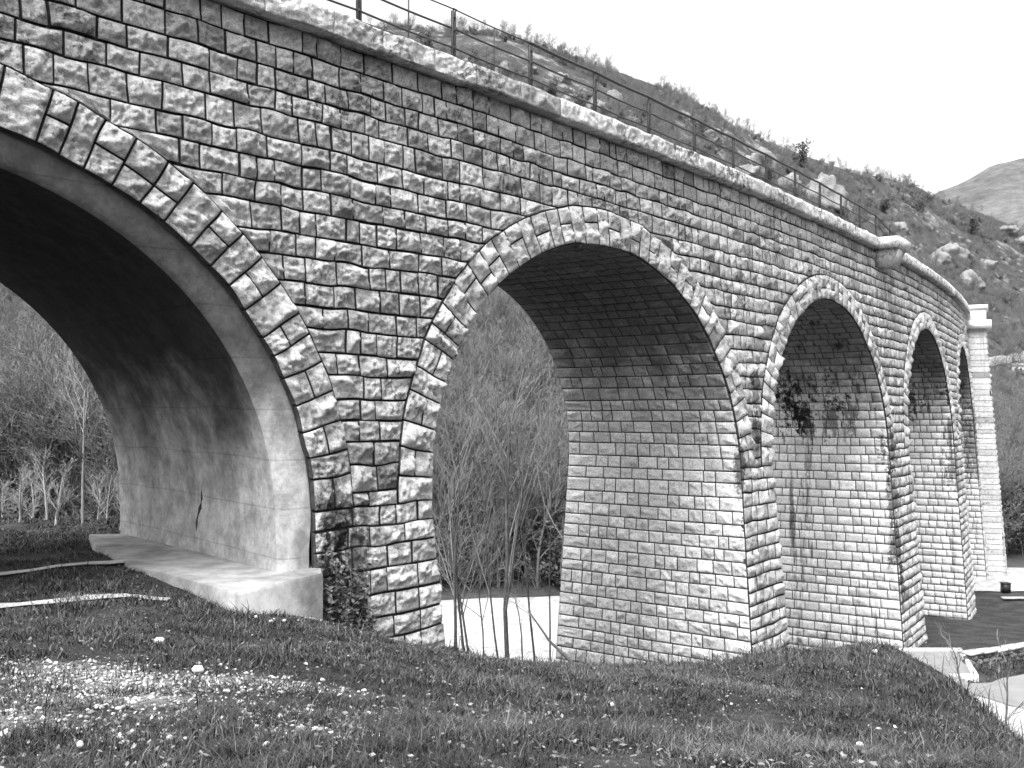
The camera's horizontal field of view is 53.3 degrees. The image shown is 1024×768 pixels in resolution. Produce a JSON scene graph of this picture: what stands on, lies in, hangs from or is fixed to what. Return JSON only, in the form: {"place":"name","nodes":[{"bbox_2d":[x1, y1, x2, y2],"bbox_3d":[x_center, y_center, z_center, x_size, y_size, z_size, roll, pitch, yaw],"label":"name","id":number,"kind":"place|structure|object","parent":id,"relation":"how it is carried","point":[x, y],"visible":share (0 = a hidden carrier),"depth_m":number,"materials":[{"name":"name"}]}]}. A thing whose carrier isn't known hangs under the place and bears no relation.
{"place":"outdoors","nodes":[
{"label":"outdoors","id":0,"kind":"place"},
{"bbox_2d":[0,558,140,574],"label":"path","id":1,"kind":"structure","parent":0,"point":[70,564],"depth_m":16.14,"materials":[{"name":"concrete"}]},
{"bbox_2d":[0,593,169,607],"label":"path","id":2,"kind":"structure","parent":0,"point":[2,605],"depth_m":13.39,"materials":[{"name":"concrete"}]},
{"bbox_2d":[440,596,559,661],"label":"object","id":3,"kind":"structure","parent":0,"point":[539,607],"depth_m":45.76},
{"bbox_2d":[0,511,1023,767],"bbox_3d":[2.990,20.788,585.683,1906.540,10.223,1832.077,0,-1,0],"label":"ground","id":4,"kind":"structure","parent":0,"point":[994,619],"depth_m":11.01,"materials":[{"name":"plant"}]},
{"bbox_2d":[0,471,18,517],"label":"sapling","id":5,"kind":"object","parent":4,"relation":"on","point":[2,507],"visible":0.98,"depth_m":23.94,"materials":[{"name":"grey plant"}]},
{"bbox_2d":[0,462,42,521],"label":"sapling","id":6,"kind":"object","parent":4,"relation":"on","point":[20,504],"visible":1,"depth_m":22.48,"materials":[{"name":"grey plant"}]},
{"bbox_2d":[16,445,62,519],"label":"sapling","id":7,"kind":"object","parent":4,"relation":"on","point":[44,484],"visible":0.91,"depth_m":23.49,"materials":[{"name":"grey plant"}]},
{"bbox_2d":[22,469,56,519],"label":"sapling","id":8,"kind":"object","parent":4,"relation":"on","point":[37,490],"visible":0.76,"depth_m":24.05,"materials":[{"name":"grey plant"}]},
{"bbox_2d":[42,456,80,525],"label":"sapling","id":9,"kind":"object","parent":4,"relation":"on","point":[59,503],"visible":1,"depth_m":22.21,"materials":[{"name":"grey plant"}]},
{"bbox_2d":[25,334,98,524],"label":"sapling","id":10,"kind":"object","parent":4,"relation":"on","point":[82,460],"visible":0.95,"depth_m":22.45,"materials":[{"name":"grey plant"}]},
{"bbox_2d":[87,471,116,518],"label":"sapling","id":11,"kind":"object","parent":4,"relation":"on","point":[96,490],"visible":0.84,"depth_m":24.51,"materials":[{"name":"grey plant"}]},
{"bbox_2d":[87,458,118,519],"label":"sapling","id":12,"kind":"object","parent":4,"relation":"on","point":[96,500],"visible":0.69,"depth_m":23.40,"materials":[{"name":"grey plant"}]},
{"bbox_2d":[0,617,896,767],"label":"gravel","id":13,"kind":"structure","parent":4,"relation":"on","point":[134,699],"depth_m":7.99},
{"bbox_2d":[433,426,479,646],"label":"bare tree","id":14,"kind":"object","parent":4,"relation":"on","point":[452,523],"visible":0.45,"depth_m":33.00,"materials":[{"name":"grey plant"}]},
{"bbox_2d":[432,366,514,646],"bbox_3d":[-2.030,4.704,31.062,3.660,10.568,4.094,-1,-2,28],"label":"bare tree","id":15,"kind":"object","parent":4,"relation":"on","point":[453,583],"visible":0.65,"depth_m":31.00,"materials":[{"name":"grey plant"}]},
{"bbox_2d":[432,360,520,651],"bbox_3d":[-2.686,4.634,32.337,6.657,11.022,4.362,1,-2,-28],"label":"bare tree","id":16,"kind":"object","parent":4,"relation":"on","point":[460,597],"visible":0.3,"depth_m":32.39,"materials":[{"name":"grey plant"}]},
{"bbox_2d":[433,371,529,650],"bbox_3d":[-1.822,4.775,31.564,3.100,10.545,5.888,1,-2,-40],"label":"bare tree","id":17,"kind":"object","parent":4,"relation":"on","point":[458,607],"visible":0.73,"depth_m":31.13,"materials":[{"name":"grey plant"}]},
{"bbox_2d":[436,381,535,655],"bbox_3d":[-0.870,4.900,31.325,3.434,10.333,6.325,0,-1,0],"label":"bare tree","id":18,"kind":"object","parent":4,"relation":"on","point":[489,589],"visible":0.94,"depth_m":31.07,"materials":[{"name":"grey plant"}]},
{"bbox_2d":[439,408,533,653],"bbox_3d":[-1.434,5.253,32.369,4.292,9.929,2.618,1,-2,-26],"label":"bare tree","id":19,"kind":"object","parent":4,"relation":"on","point":[474,534],"visible":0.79,"depth_m":32.72,"materials":[{"name":"grey plant"}]},
{"bbox_2d":[0,0,1007,664],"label":"stone viaduct","id":20,"kind":"object","parent":4,"relation":"on","point":[260,260],"visible":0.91,"depth_m":18.80,"materials":[{"name":"stone"}]},
{"bbox_2d":[322,544,379,634],"bbox_3d":[-2.675,3.330,15.797,0.674,1.775,1.460,-1,-2,41],"label":"ivy","id":21,"kind":"object","parent":20,"relation":"attached to","point":[337,612],"visible":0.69,"depth_m":15.78,"materials":[{"name":"grey plant"}]},
{"bbox_2d":[327,0,894,236],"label":"deck railing","id":22,"kind":"object","parent":20,"relation":"attached to","point":[360,12],"visible":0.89,"depth_m":23.48,"materials":[{"name":"metal"}]},
{"bbox_2d":[0,517,1011,767],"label":"dead leaves","id":23,"kind":"object","parent":4,"relation":"on","point":[760,763],"visible":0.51,"depth_m":6.75,"materials":[{"name":"grey plant"}]},
{"bbox_2d":[454,290,565,657],"bbox_3d":[0.760,3.097,32.130,5.300,14.091,5.533,1,-2,-35],"label":"bare tree","id":24,"kind":"object","parent":4,"relation":"on","point":[507,568],"visible":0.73,"depth_m":32.27,"materials":[{"name":"grey plant"}]},
{"bbox_2d":[464,328,566,659],"bbox_3d":[0.188,4.098,32.692,4.850,12.208,3.677,0,-1,16],"label":"bare tree","id":25,"kind":"object","parent":4,"relation":"on","point":[531,629],"visible":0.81,"depth_m":32.72,"materials":[{"name":"grey plant"}]},
{"bbox_2d":[509,549,525,661],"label":"bare tree","id":26,"kind":"object","parent":4,"relation":"on","point":[520,623],"visible":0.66,"depth_m":33.11,"materials":[{"name":"grey plant"}]},
{"bbox_2d":[506,393,568,660],"bbox_3d":[1.730,5.090,34.059,4.169,10.293,3.415,0,-1,-18],"label":"bare tree","id":27,"kind":"object","parent":4,"relation":"on","point":[551,484],"visible":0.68,"depth_m":33.64,"materials":[{"name":"grey plant"}]},
{"bbox_2d":[508,408,568,582],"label":"bare tree","id":28,"kind":"object","parent":4,"relation":"on","point":[547,510],"visible":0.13,"depth_m":33.23,"materials":[{"name":"grey plant"}]},
{"bbox_2d":[506,594,573,662],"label":"sapling","id":29,"kind":"object","parent":4,"relation":"on","point":[551,642],"visible":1,"depth_m":19.09,"materials":[{"name":"grey plant"}]},
{"bbox_2d":[899,648,978,681],"bbox_3d":[11.800,8.119,28.559,2.146,0.770,3.663,0,-1,13],"label":"drain pit","id":30,"kind":"object","parent":4,"relation":"in","point":[967,669],"visible":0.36,"depth_m":28.99,"materials":[{"name":"concrete"}]},
{"bbox_2d":[933,620,964,699],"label":"sapling","id":31,"kind":"object","parent":4,"relation":"on","point":[957,668],"visible":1,"depth_m":17.14,"materials":[{"name":"grey plant"}]},
{"bbox_2d":[960,642,1023,665],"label":"rubble wall","id":32,"kind":"structure","parent":4,"relation":"on","point":[982,655],"depth_m":29.13,"materials":[{"name":"stone"}]},
{"bbox_2d":[970,692,1023,738],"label":"gravel verge","id":33,"kind":"structure","parent":4,"relation":"on","point":[1001,706],"depth_m":22.55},
{"bbox_2d":[995,632,1023,733],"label":"sapling","id":34,"kind":"object","parent":4,"relation":"on","point":[1006,705],"visible":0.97,"depth_m":15.43,"materials":[{"name":"grey plant"}]},
{"bbox_2d":[0,26,1023,600],"bbox_3d":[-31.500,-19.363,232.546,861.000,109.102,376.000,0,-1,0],"label":"hillside","id":35,"kind":"structure","parent":0,"point":[1014,558],"depth_m":210.17,"materials":[{"name":"plant"}]},
{"bbox_2d":[0,362,44,509],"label":"bare tree","id":36,"kind":"object","parent":35,"relation":"on","point":[6,426],"visible":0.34,"depth_m":50.83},
{"bbox_2d":[1,487,55,518],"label":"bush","id":37,"kind":"object","parent":35,"relation":"on","point":[11,511],"visible":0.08,"depth_m":51.37,"materials":[{"name":"black plant"}]},
{"bbox_2d":[0,407,58,517],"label":"bare tree","id":38,"kind":"object","parent":35,"relation":"on","point":[25,439],"visible":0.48,"depth_m":50.76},
{"bbox_2d":[0,396,58,516],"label":"bare tree","id":39,"kind":"object","parent":35,"relation":"on","point":[25,447],"visible":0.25,"depth_m":51.20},
{"bbox_2d":[0,401,64,516],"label":"bare tree","id":40,"kind":"object","parent":35,"relation":"on","point":[27,437],"visible":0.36,"depth_m":50.96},
{"bbox_2d":[0,351,67,507],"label":"bare tree","id":41,"kind":"object","parent":35,"relation":"on","point":[23,384],"visible":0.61,"depth_m":50.27,"materials":[{"name":"plant"}]},
{"bbox_2d":[0,392,73,516],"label":"bare tree","id":42,"kind":"object","parent":35,"relation":"on","point":[24,432],"visible":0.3,"depth_m":51.08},
{"bbox_2d":[0,321,75,398],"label":"bare tree","id":43,"kind":"object","parent":35,"relation":"on","point":[35,342],"visible":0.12,"depth_m":56.47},
{"bbox_2d":[3,407,78,519],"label":"bare tree","id":44,"kind":"object","parent":35,"relation":"on","point":[31,434],"visible":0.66,"depth_m":50.49,"materials":[{"name":"plant"}]},
{"bbox_2d":[3,377,87,510],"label":"bare tree","id":45,"kind":"object","parent":35,"relation":"on","point":[21,437],"visible":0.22,"depth_m":51.28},
{"bbox_2d":[0,354,92,516],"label":"bare tree","id":46,"kind":"object","parent":35,"relation":"on","point":[4,390],"visible":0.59,"depth_m":50.72,"materials":[{"name":"plant"}]},
{"bbox_2d":[1,311,93,402],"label":"bare tree","id":47,"kind":"object","parent":35,"relation":"on","point":[29,351],"visible":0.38,"depth_m":52.88,"materials":[{"name":"plant"}]},
{"bbox_2d":[0,370,98,515],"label":"bare tree","id":48,"kind":"object","parent":35,"relation":"on","point":[32,394],"visible":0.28,"depth_m":51.28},
{"bbox_2d":[14,409,89,515],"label":"bare tree","id":49,"kind":"object","parent":35,"relation":"on","point":[50,421],"visible":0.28,"depth_m":51.41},
{"bbox_2d":[8,348,96,480],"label":"bare tree","id":50,"kind":"object","parent":35,"relation":"on","point":[38,362],"visible":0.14,"depth_m":52.07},
{"bbox_2d":[0,355,109,516],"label":"bare tree","id":51,"kind":"object","parent":35,"relation":"on","point":[21,411],"visible":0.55,"depth_m":50.80,"materials":[{"name":"plant"}]},
{"bbox_2d":[27,440,88,515],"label":"bare tree","id":52,"kind":"object","parent":35,"relation":"on","point":[63,476],"visible":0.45,"depth_m":51.53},
{"bbox_2d":[27,343,88,389],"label":"bare tree","id":53,"kind":"object","parent":35,"relation":"on","point":[54,357],"visible":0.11,"depth_m":54.18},
{"bbox_2d":[33,331,86,406],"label":"bare tree","id":54,"kind":"object","parent":35,"relation":"on","point":[55,361],"visible":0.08,"depth_m":55.47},
{"bbox_2d":[26,375,117,512],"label":"bare tree","id":55,"kind":"object","parent":35,"relation":"on","point":[87,429],"visible":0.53,"depth_m":50.79,"materials":[{"name":"plant"}]},
{"bbox_2d":[34,375,116,517],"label":"bare tree","id":56,"kind":"object","parent":35,"relation":"on","point":[58,384],"visible":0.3,"depth_m":51.14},
{"bbox_2d":[39,382,117,518],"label":"bare tree","id":57,"kind":"object","parent":35,"relation":"on","point":[86,420],"visible":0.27,"depth_m":51.53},
{"bbox_2d":[53,353,119,517],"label":"bare tree","id":58,"kind":"object","parent":35,"relation":"on","point":[78,376],"visible":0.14,"depth_m":52.24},
{"bbox_2d":[60,361,116,517],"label":"bare tree","id":59,"kind":"object","parent":35,"relation":"on","point":[96,420],"visible":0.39,"depth_m":51.19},
{"bbox_2d":[65,451,116,519],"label":"bare tree","id":60,"kind":"object","parent":35,"relation":"on","point":[87,480],"visible":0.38,"depth_m":51.42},
{"bbox_2d":[68,431,118,517],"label":"bare tree","id":61,"kind":"object","parent":35,"relation":"on","point":[110,445],"visible":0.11,"depth_m":51.43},
{"bbox_2d":[75,415,117,480],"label":"bare tree","id":62,"kind":"object","parent":35,"relation":"on","point":[104,452],"visible":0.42,"depth_m":51.05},
{"bbox_2d":[76,448,119,518],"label":"bare tree","id":63,"kind":"object","parent":35,"relation":"on","point":[104,485],"visible":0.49,"depth_m":50.61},
{"bbox_2d":[437,517,467,582],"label":"evergreen bush","id":64,"kind":"object","parent":35,"relation":"on","point":[442,579],"visible":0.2,"depth_m":52.70,"materials":[{"name":"black plant"}]},
{"bbox_2d":[433,384,479,535],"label":"bare tree","id":65,"kind":"object","parent":35,"relation":"on","point":[451,428],"visible":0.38,"depth_m":52.85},
{"bbox_2d":[436,521,487,575],"bbox_3d":[-2.786,8.574,53.229,2.500,3.490,3.825,0,-1,-14],"label":"evergreen bush","id":66,"kind":"object","parent":35,"relation":"on","point":[481,555],"visible":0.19,"depth_m":52.35,"materials":[{"name":"black plant"}]},
{"bbox_2d":[442,525,490,586],"bbox_3d":[-2.391,8.928,52.967,2.887,3.616,4.111,0,-1,-7],"label":"bush","id":67,"kind":"object","parent":35,"relation":"on","point":[464,567],"visible":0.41,"depth_m":52.25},
{"bbox_2d":[437,517,495,581],"bbox_3d":[-2.792,8.527,52.988,4.846,3.568,2.692,-1,-2,43],"label":"bush","id":68,"kind":"object","parent":35,"relation":"on","point":[459,559],"visible":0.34,"depth_m":52.44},
{"bbox_2d":[438,519,516,589],"bbox_3d":[-1.779,8.811,53.111,4.729,3.895,3.321,0,-1,-2],"label":"bush","id":69,"kind":"object","parent":35,"relation":"on","point":[486,574],"visible":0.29,"depth_m":52.73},
{"bbox_2d":[443,414,514,548],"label":"bare tree","id":70,"kind":"object","parent":35,"relation":"on","point":[474,451],"visible":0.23,"depth_m":53.04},
{"bbox_2d":[447,437,511,531],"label":"bare tree","id":71,"kind":"object","parent":35,"relation":"on","point":[472,477],"visible":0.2,"depth_m":53.37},
{"bbox_2d":[439,402,522,502],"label":"bare tree","id":72,"kind":"object","parent":35,"relation":"on","point":[476,440],"visible":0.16,"depth_m":53.98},
{"bbox_2d":[434,404,529,563],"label":"bare tree","id":73,"kind":"object","parent":35,"relation":"on","point":[488,471],"visible":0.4,"depth_m":52.99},
{"bbox_2d":[455,447,518,555],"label":"bare tree","id":74,"kind":"object","parent":35,"relation":"on","point":[489,465],"visible":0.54,"depth_m":52.28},
{"bbox_2d":[447,382,528,536],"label":"bare tree","id":75,"kind":"object","parent":35,"relation":"on","point":[502,423],"visible":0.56,"depth_m":52.93,"materials":[{"name":"plant"}]},
{"bbox_2d":[451,417,535,534],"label":"bare tree","id":76,"kind":"object","parent":35,"relation":"on","point":[496,474],"visible":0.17,"depth_m":54.03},
{"bbox_2d":[452,366,538,490],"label":"bare tree","id":77,"kind":"object","parent":35,"relation":"on","point":[489,396],"visible":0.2,"depth_m":56.67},
{"bbox_2d":[474,476,524,587],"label":"bare tree","id":78,"kind":"object","parent":35,"relation":"on","point":[492,539],"visible":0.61,"depth_m":52.48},
{"bbox_2d":[463,434,538,586],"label":"bare tree","id":79,"kind":"object","parent":35,"relation":"on","point":[503,547],"visible":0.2,"depth_m":53.30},
{"bbox_2d":[470,519,531,571],"bbox_3d":[-0.837,8.685,54.150,4.020,3.564,2.996,0,-1,-7],"label":"evergreen bush","id":80,"kind":"object","parent":35,"relation":"on","point":[522,556],"visible":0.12,"depth_m":53.79,"materials":[{"name":"black plant"}]},
{"bbox_2d":[473,425,532,583],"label":"bare tree","id":81,"kind":"object","parent":35,"relation":"on","point":[494,581],"visible":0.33,"depth_m":52.63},
{"bbox_2d":[477,450,533,585],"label":"bare tree","id":82,"kind":"object","parent":35,"relation":"on","point":[497,520],"visible":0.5,"depth_m":52.35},
{"bbox_2d":[0,10,1023,587],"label":"brushwood","id":83,"kind":"object","parent":35,"relation":"on","point":[476,346],"visible":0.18,"depth_m":158.67,"materials":[{"name":"plant"}]},
{"bbox_2d":[483,483,542,586],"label":"bare tree","id":84,"kind":"object","parent":35,"relation":"on","point":[531,506],"visible":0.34,"depth_m":53.22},
{"bbox_2d":[477,449,556,580],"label":"bare tree","id":85,"kind":"object","parent":35,"relation":"on","point":[536,502],"visible":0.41,"depth_m":53.13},
{"bbox_2d":[501,536,543,584],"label":"bush","id":86,"kind":"object","parent":35,"relation":"on","point":[520,553],"visible":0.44,"depth_m":53.31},
{"bbox_2d":[500,441,565,578],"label":"bare tree","id":87,"kind":"object","parent":35,"relation":"on","point":[533,481],"visible":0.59,"depth_m":52.54,"materials":[{"name":"plant"}]},
{"bbox_2d":[511,541,559,588],"bbox_3d":[0.833,9.448,53.956,2.599,2.524,3.310,1,-2,-39],"label":"bush","id":88,"kind":"object","parent":35,"relation":"on","point":[533,569],"visible":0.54,"depth_m":53.57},
{"bbox_2d":[510,434,568,588],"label":"bare tree","id":89,"kind":"object","parent":35,"relation":"on","point":[560,477],"visible":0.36,"depth_m":52.42,"materials":[{"name":"plant"}]},
{"bbox_2d":[513,410,568,580],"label":"bare tree","id":90,"kind":"object","parent":35,"relation":"on","point":[543,432],"visible":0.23,"depth_m":55.09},
{"bbox_2d":[526,506,561,581],"bbox_3d":[1.435,8.798,54.592,5.169,4.667,3.853,-1,-2,38],"label":"evergreen bush","id":91,"kind":"object","parent":35,"relation":"on","point":[554,535],"visible":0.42,"depth_m":53.42,"materials":[{"name":"black plant"}]},
{"bbox_2d":[524,427,568,533],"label":"bare tree","id":92,"kind":"object","parent":35,"relation":"on","point":[555,472],"visible":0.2,"depth_m":54.77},
{"bbox_2d":[536,533,562,588],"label":"evergreen bush","id":93,"kind":"object","parent":35,"relation":"on","point":[556,569],"visible":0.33,"depth_m":53.21,"materials":[{"name":"black plant"}]},
{"bbox_2d":[569,89,592,107],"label":"evergreen bush","id":94,"kind":"object","parent":35,"relation":"on","point":[579,102],"visible":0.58,"depth_m":174.71,"materials":[{"name":"grey plant"}]},
{"bbox_2d":[735,164,760,178],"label":"rock outcrop","id":95,"kind":"object","parent":35,"relation":"on","point":[752,169],"visible":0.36,"depth_m":210.38,"materials":[{"name":"stone"}]},
{"bbox_2d":[746,147,780,176],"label":"rock outcrop","id":96,"kind":"object","parent":35,"relation":"on","point":[757,157],"visible":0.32,"depth_m":221.77,"materials":[{"name":"stone"}]},
{"bbox_2d":[777,173,801,190],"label":"rock outcrop","id":97,"kind":"object","parent":35,"relation":"on","point":[790,175],"visible":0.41,"depth_m":220.47,"materials":[{"name":"stone"}]},
{"bbox_2d":[790,137,813,167],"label":"evergreen bush","id":98,"kind":"object","parent":35,"relation":"on","point":[802,155],"visible":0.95,"depth_m":257.20,"materials":[{"name":"grey plant"}]},
{"bbox_2d":[802,172,848,215],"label":"rock outcrop","id":99,"kind":"object","parent":35,"relation":"on","point":[827,180],"visible":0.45,"depth_m":221.86,"materials":[{"name":"stone"}]},
{"bbox_2d":[867,193,895,211],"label":"evergreen bush","id":100,"kind":"object","parent":35,"relation":"on","point":[884,206],"visible":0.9,"depth_m":260.98,"materials":[{"name":"grey plant"}]},
{"bbox_2d":[909,190,936,213],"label":"evergreen bush","id":101,"kind":"object","parent":35,"relation":"on","point":[923,203],"visible":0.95,"depth_m":275.87,"materials":[{"name":"grey plant"}]},
{"bbox_2d":[930,249,950,268],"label":"rock outcrop","id":102,"kind":"object","parent":35,"relation":"on","point":[943,257],"visible":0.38,"depth_m":236.99,"materials":[{"name":"stone"}]},
{"bbox_2d":[939,243,975,263],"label":"rock outcrop","id":103,"kind":"object","parent":35,"relation":"on","point":[962,252],"visible":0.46,"depth_m":255.86,"materials":[{"name":"stone"}]},
{"bbox_2d":[960,215,981,233],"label":"evergreen bush","id":104,"kind":"object","parent":35,"relation":"on","point":[974,224],"visible":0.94,"depth_m":290.25,"materials":[{"name":"grey plant"}]},
{"bbox_2d":[959,269,985,288],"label":"rock outcrop","id":105,"kind":"object","parent":35,"relation":"on","point":[966,275],"visible":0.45,"depth_m":234.74,"materials":[{"name":"stone"}]},
{"bbox_2d":[999,473,1023,549],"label":"evergreen bush","id":106,"kind":"object","parent":35,"relation":"on","point":[1022,528],"visible":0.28,"depth_m":74.53,"materials":[{"name":"grey plant"}]},
{"bbox_2d":[1001,478,1023,549],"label":"evergreen bush","id":107,"kind":"object","parent":35,"relation":"on","point":[1009,499],"visible":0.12,"depth_m":76.26,"materials":[{"name":"grey plant"}]},
{"bbox_2d":[310,0,1023,194],"label":"sky","id":108,"kind":"structure","parent":0,"point":[931,91],"materials":[{"name":"white"}]},
{"bbox_2d":[927,663,1023,707],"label":"road","id":109,"kind":"structure","parent":0,"point":[1015,691],"depth_m":25.20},
{"bbox_2d":[935,158,1023,230],"bbox_3d":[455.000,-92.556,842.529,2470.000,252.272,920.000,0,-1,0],"label":"hill","id":110,"kind":"structure","parent":0,"point":[997,189],"depth_m":823.34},
{"bbox_2d":[973,567,1023,590],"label":"parking lot","id":111,"kind":"structure","parent":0,"point":[1014,577],"depth_m":62.89,"materials":[{"name":"concrete"}]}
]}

